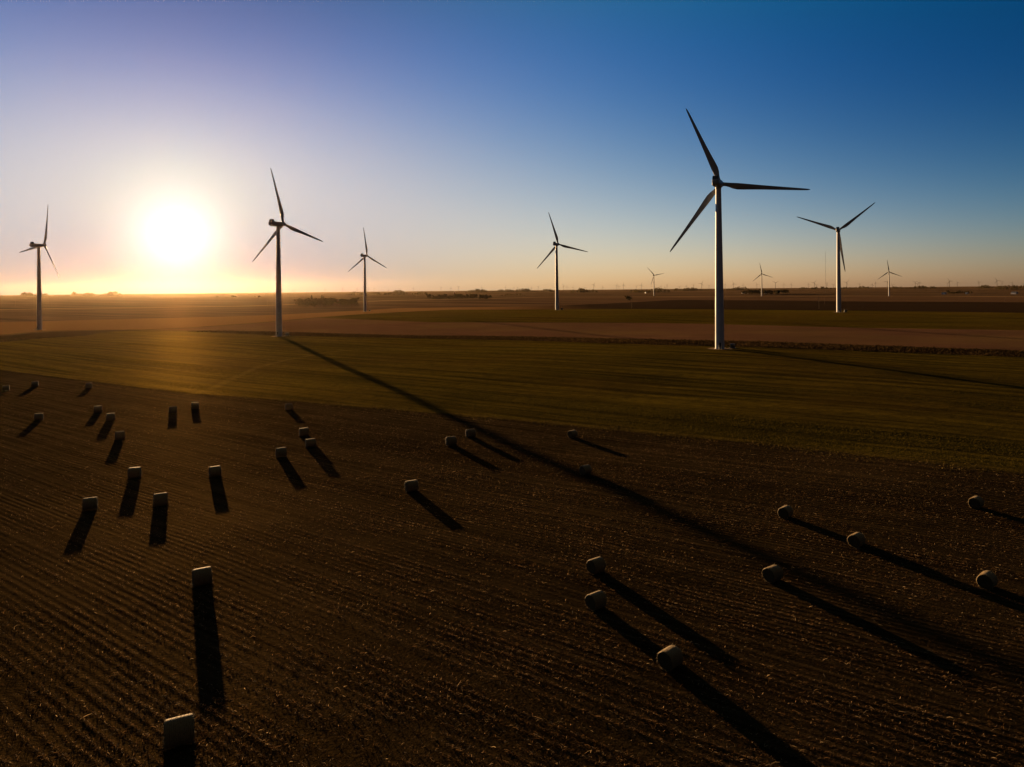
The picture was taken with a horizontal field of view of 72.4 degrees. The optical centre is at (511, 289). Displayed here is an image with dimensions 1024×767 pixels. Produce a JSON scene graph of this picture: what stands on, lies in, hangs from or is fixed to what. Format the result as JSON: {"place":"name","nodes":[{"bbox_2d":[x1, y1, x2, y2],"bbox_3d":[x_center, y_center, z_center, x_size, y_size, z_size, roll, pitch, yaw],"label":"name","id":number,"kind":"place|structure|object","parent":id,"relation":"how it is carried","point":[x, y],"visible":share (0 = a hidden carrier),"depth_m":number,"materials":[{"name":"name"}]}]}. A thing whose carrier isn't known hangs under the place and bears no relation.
{"place":"outdoors","nodes":[
{"label":"outdoors","id":0,"kind":"place"},
{"bbox_2d":[0,286,1023,766],"bbox_3d":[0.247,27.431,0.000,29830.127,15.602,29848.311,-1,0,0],"label":"ground","id":1,"kind":"structure","parent":0,"point":[922,318],"depth_m":97.56,"materials":[{"name":"brown soil"}]},
{"bbox_2d":[2,385,9,390],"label":"round bale","id":2,"kind":"object","parent":1,"relation":"on","point":[5,387],"visible":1,"depth_m":241.30,"materials":[{"name":"plant"}]},
{"bbox_2d":[31,381,38,386],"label":"round bale","id":3,"kind":"object","parent":1,"relation":"on","point":[34,383],"visible":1,"depth_m":250.92,"materials":[{"name":"plant"}]},
{"bbox_2d":[20,292,53,295],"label":"woods","id":4,"kind":"object","parent":1,"relation":"on","point":[28,294],"visible":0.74,"depth_m":6449.78,"materials":[{"name":"green plant"}]},
{"bbox_2d":[34,413,43,420],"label":"round bale","id":5,"kind":"object","parent":1,"relation":"on","point":[38,416],"visible":1,"depth_m":184.53,"materials":[{"name":"plant"}]},
{"bbox_2d":[19,207,59,329],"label":"wind turbine","id":6,"kind":"object","parent":1,"relation":"on","point":[33,245],"visible":1,"depth_m":661.73,"materials":[{"name":"white paint"}]},
{"bbox_2d":[81,496,97,510],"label":"round bale","id":7,"kind":"object","parent":1,"relation":"on","point":[90,503],"visible":1,"depth_m":108.52,"materials":[{"name":"plant"}]},
{"bbox_2d":[86,383,92,387],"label":"round bale","id":8,"kind":"object","parent":1,"relation":"on","point":[88,385],"visible":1,"depth_m":246.38,"materials":[{"name":"plant"}]},
{"bbox_2d":[69,291,122,295],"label":"woods","id":9,"kind":"object","parent":1,"relation":"on","point":[93,294],"visible":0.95,"depth_m":5962.85,"materials":[{"name":"green plant"}]},
{"bbox_2d":[93,405,102,412],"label":"round bale","id":10,"kind":"object","parent":1,"relation":"on","point":[98,408],"visible":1,"depth_m":196.34,"materials":[{"name":"plant"}]},
{"bbox_2d":[106,413,114,420],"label":"round bale","id":11,"kind":"object","parent":1,"relation":"on","point":[110,416],"visible":1,"depth_m":183.21,"materials":[{"name":"plant"}]},
{"bbox_2d":[114,431,124,439],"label":"round bale","id":12,"kind":"object","parent":1,"relation":"on","point":[119,435],"visible":1,"depth_m":160.07,"materials":[{"name":"plant"}]},
{"bbox_2d":[127,467,141,478],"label":"round bale","id":13,"kind":"object","parent":1,"relation":"on","point":[134,472],"visible":1,"depth_m":127.21,"materials":[{"name":"plant"}]},
{"bbox_2d":[153,492,168,506],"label":"round bale","id":14,"kind":"object","parent":1,"relation":"on","point":[159,499],"visible":1,"depth_m":110.71,"materials":[{"name":"plant"}]},
{"bbox_2d":[168,406,176,413],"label":"round bale","id":15,"kind":"object","parent":1,"relation":"on","point":[172,409],"visible":1,"depth_m":193.50,"materials":[{"name":"plant"}]},
{"bbox_2d":[160,711,196,751],"bbox_3d":[-24.745,32.759,52.074,2.602,2.148,2.382,-1,0,-26],"label":"round bale","id":16,"kind":"object","parent":1,"relation":"on","point":[178,730],"visible":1,"depth_m":51.44,"materials":[{"name":"plant"}]},
{"bbox_2d":[191,402,199,408],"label":"round bale","id":17,"kind":"object","parent":1,"relation":"on","point":[194,405],"visible":1,"depth_m":200.71,"materials":[{"name":"plant"}]},
{"bbox_2d":[190,565,213,587],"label":"round bale","id":18,"kind":"object","parent":1,"relation":"on","point":[201,576],"visible":1,"depth_m":79.44,"materials":[{"name":"plant"}]},
{"bbox_2d":[209,466,221,477],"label":"round bale","id":19,"kind":"object","parent":1,"relation":"on","point":[214,471],"visible":1,"depth_m":127.83,"materials":[{"name":"plant"}]},
{"bbox_2d":[275,447,286,457],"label":"round bale","id":20,"kind":"object","parent":1,"relation":"on","point":[281,452],"visible":1,"depth_m":142.36,"materials":[{"name":"plant"}]},
{"bbox_2d":[252,168,322,336],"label":"wind turbine","id":21,"kind":"object","parent":1,"relation":"on","point":[277,225],"visible":1,"depth_m":496.69,"materials":[{"name":"white paint"}]},
{"bbox_2d":[284,403,292,409],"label":"round bale","id":22,"kind":"object","parent":1,"relation":"on","point":[288,406],"visible":1,"depth_m":197.79,"materials":[{"name":"plant"}]},
{"bbox_2d":[294,299,300,305],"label":"broadleaf tree","id":23,"kind":"object","parent":1,"relation":"on","point":[298,301],"visible":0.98,"depth_m":1511.39,"materials":[{"name":"green plant"}]},
{"bbox_2d":[299,427,308,436],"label":"round bale","id":24,"kind":"object","parent":1,"relation":"on","point":[303,431],"visible":1,"depth_m":161.39,"materials":[{"name":"plant"}]},
{"bbox_2d":[302,298,311,306],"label":"broadleaf tree","id":25,"kind":"object","parent":1,"relation":"on","point":[307,300],"visible":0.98,"depth_m":1429.20,"materials":[{"name":"green plant"}]},
{"bbox_2d":[304,438,316,447],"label":"round bale","id":26,"kind":"object","parent":1,"relation":"on","point":[310,442],"visible":1,"depth_m":150.35,"materials":[{"name":"plant"}]},
{"bbox_2d":[310,298,316,306],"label":"broadleaf tree","id":27,"kind":"object","parent":1,"relation":"on","point":[313,301],"visible":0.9,"depth_m":1440.96,"materials":[{"name":"green plant"}]},
{"bbox_2d":[314,298,324,306],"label":"broadleaf tree","id":28,"kind":"object","parent":1,"relation":"on","point":[320,301],"visible":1,"depth_m":1432.64,"materials":[{"name":"green plant"}]},
{"bbox_2d":[328,297,338,304],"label":"broadleaf tree","id":29,"kind":"object","parent":1,"relation":"on","point":[332,301],"visible":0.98,"depth_m":1473.74,"materials":[{"name":"green plant"}]},
{"bbox_2d":[336,298,344,305],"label":"broadleaf tree","id":30,"kind":"object","parent":1,"relation":"on","point":[340,301],"visible":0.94,"depth_m":1510.37,"materials":[{"name":"green plant"}]},
{"bbox_2d":[351,297,358,304],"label":"broadleaf tree","id":31,"kind":"object","parent":1,"relation":"on","point":[354,301],"visible":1,"depth_m":1579.03,"materials":[{"name":"green plant"}]},
{"bbox_2d":[348,228,385,310],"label":"wind turbine","id":32,"kind":"object","parent":1,"relation":"on","point":[365,301],"visible":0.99,"depth_m":1001.70,"materials":[{"name":"white paint"}]},
{"bbox_2d":[346,290,427,295],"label":"woods","id":33,"kind":"object","parent":1,"relation":"on","point":[394,292],"visible":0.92,"depth_m":4168.41,"materials":[{"name":"green plant"}]},
{"bbox_2d":[404,479,419,492],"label":"round bale","id":34,"kind":"object","parent":1,"relation":"on","point":[411,485],"visible":1,"depth_m":117.07,"materials":[{"name":"plant"}]},
{"bbox_2d":[445,436,456,445],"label":"round bale","id":35,"kind":"object","parent":1,"relation":"on","point":[450,440],"visible":1,"depth_m":151.50,"materials":[{"name":"plant"}]},
{"bbox_2d":[465,428,475,437],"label":"round bale","id":36,"kind":"object","parent":1,"relation":"on","point":[471,432],"visible":1,"depth_m":159.39,"materials":[{"name":"plant"}]},
{"bbox_2d":[465,289,504,292],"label":"woods","id":37,"kind":"object","parent":1,"relation":"on","point":[477,290],"visible":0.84,"depth_m":6492.69,"materials":[{"name":"green plant"}]},
{"bbox_2d":[0,336,1023,471],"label":"meadow grass","id":38,"kind":"structure","parent":1,"relation":"on","point":[746,434],"depth_m":232.05,"materials":[{"name":"green plant"}]},
{"bbox_2d":[0,330,1023,356],"bbox_3d":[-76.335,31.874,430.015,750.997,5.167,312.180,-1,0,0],"label":"dry weeds","id":39,"kind":"object","parent":1,"relation":"on","point":[665,341],"visible":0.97,"depth_m":377.90,"materials":[{"name":"brown plant"}]},
{"bbox_2d":[0,385,1023,766],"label":"corn residue","id":40,"kind":"object","parent":1,"relation":"on","point":[202,729],"visible":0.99,"depth_m":68.52,"materials":[{"name":"beige plant"}]},
{"bbox_2d":[505,288,553,291],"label":"woods","id":41,"kind":"object","parent":1,"relation":"on","point":[525,290],"visible":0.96,"depth_m":6964.33,"materials":[{"name":"green plant"}]},
{"bbox_2d":[537,212,586,309],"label":"wind turbine","id":42,"kind":"object","parent":1,"relation":"on","point":[556,245],"visible":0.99,"depth_m":851.10,"materials":[{"name":"white paint"}]},
{"bbox_2d":[567,429,577,437],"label":"round bale","id":43,"kind":"object","parent":1,"relation":"on","point":[572,433],"visible":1,"depth_m":157.81,"materials":[{"name":"plant"}]},
{"bbox_2d":[570,287,597,292],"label":"woods","id":44,"kind":"object","parent":1,"relation":"on","point":[581,290],"visible":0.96,"depth_m":5180.19,"materials":[{"name":"green plant"}]},
{"bbox_2d":[579,464,591,474],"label":"round bale","id":45,"kind":"object","parent":1,"relation":"on","point":[585,469],"visible":1,"depth_m":125.89,"materials":[{"name":"plant"}]},
{"bbox_2d":[584,590,607,611],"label":"round bale","id":46,"kind":"object","parent":1,"relation":"on","point":[596,600],"visible":1,"depth_m":72.81,"materials":[{"name":"plant"}]},
{"bbox_2d":[585,556,606,574],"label":"round bale","id":47,"kind":"object","parent":1,"relation":"on","point":[596,565],"visible":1,"depth_m":81.93,"materials":[{"name":"plant"}]},
{"bbox_2d":[629,288,669,292],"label":"woods","id":48,"kind":"object","parent":1,"relation":"on","point":[651,290],"visible":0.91,"depth_m":4249.11,"materials":[{"name":"green plant"}]},
{"bbox_2d":[648,268,663,295],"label":"wind turbine","id":49,"kind":"object","parent":1,"relation":"on","point":[653,283],"visible":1,"depth_m":2731.59,"materials":[{"name":"white paint"}]},
{"bbox_2d":[655,643,683,671],"bbox_3d":[13.987,32.454,61.816,2.234,1.812,1.993,-1,0,-43],"label":"round bale","id":50,"kind":"object","parent":1,"relation":"on","point":[670,658],"visible":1,"depth_m":61.34,"materials":[{"name":"plant"}]},
{"bbox_2d":[673,287,711,290],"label":"woods","id":51,"kind":"object","parent":1,"relation":"on","point":[693,289],"visible":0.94,"depth_m":5461.93,"materials":[{"name":"green plant"}]},
{"bbox_2d":[727,287,748,289],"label":"woods","id":52,"kind":"object","parent":1,"relation":"on","point":[738,288],"visible":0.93,"depth_m":5215.57,"materials":[{"name":"green plant"}]},
{"bbox_2d":[670,109,809,349],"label":"wind turbine","id":53,"kind":"object","parent":1,"relation":"on","point":[718,183],"visible":1,"depth_m":336.75,"materials":[{"name":"white paint"}]},
{"bbox_2d":[753,266,769,295],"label":"wind turbine","id":54,"kind":"object","parent":1,"relation":"on","point":[761,280],"visible":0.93,"depth_m":2515.97,"materials":[{"name":"white paint"}]},
{"bbox_2d":[761,564,783,583],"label":"round bale","id":55,"kind":"object","parent":1,"relation":"on","point":[772,573],"visible":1,"depth_m":79.12,"materials":[{"name":"plant"}]},
{"bbox_2d":[778,505,794,518],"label":"round bale","id":56,"kind":"object","parent":1,"relation":"on","point":[785,511],"visible":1,"depth_m":100.48,"materials":[{"name":"plant"}]},
{"bbox_2d":[799,286,870,288],"bbox_3d":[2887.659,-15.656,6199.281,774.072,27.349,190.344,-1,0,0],"label":"woods","id":57,"kind":"object","parent":1,"relation":"on","point":[859,287],"visible":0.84,"depth_m":6176.24,"materials":[{"name":"green plant"}]},
{"bbox_2d":[798,203,873,311],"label":"wind turbine","id":58,"kind":"object","parent":1,"relation":"on","point":[838,285],"visible":0.96,"depth_m":681.95,"materials":[{"name":"white paint"}]},
{"bbox_2d":[847,531,865,547],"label":"round bale","id":59,"kind":"object","parent":1,"relation":"on","point":[856,539],"visible":1,"depth_m":89.21,"materials":[{"name":"plant"}]},
{"bbox_2d":[880,261,899,295],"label":"wind turbine","id":60,"kind":"object","parent":1,"relation":"on","point":[889,280],"visible":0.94,"depth_m":2299.83,"materials":[{"name":"white paint"}]},
{"bbox_2d":[887,285,936,288],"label":"woods","id":61,"kind":"object","parent":1,"relation":"on","point":[922,286],"visible":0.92,"depth_m":5561.43,"materials":[{"name":"green plant"}]},
{"bbox_2d":[967,495,984,509],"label":"round bale","id":62,"kind":"object","parent":1,"relation":"on","point":[976,502],"visible":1,"depth_m":103.61,"materials":[{"name":"plant"}]},
{"bbox_2d":[975,570,997,589],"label":"round bale","id":63,"kind":"object","parent":1,"relation":"on","point":[986,579],"visible":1,"depth_m":76.80,"materials":[{"name":"plant"}]},
{"bbox_2d":[976,285,1023,287],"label":"woods","id":64,"kind":"object","parent":1,"relation":"on","point":[988,286],"visible":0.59,"depth_m":4763.43,"materials":[{"name":"green plant"}]},
{"bbox_2d":[995,286,1020,289],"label":"woods","id":65,"kind":"object","parent":1,"relation":"on","point":[1003,287],"visible":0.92,"depth_m":3548.42,"materials":[{"name":"green plant"}]},
{"bbox_2d":[0,0,1023,294],"label":"sky","id":66,"kind":"structure","parent":0,"point":[150,134],"materials":[{"name":"blue"}]},
{"bbox_2d":[67,378,1021,476],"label":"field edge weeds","id":67,"kind":"object","parent":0,"point":[651,435],"visible":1,"depth_m":155.68,"materials":[{"name":"green plant"}]}
]}

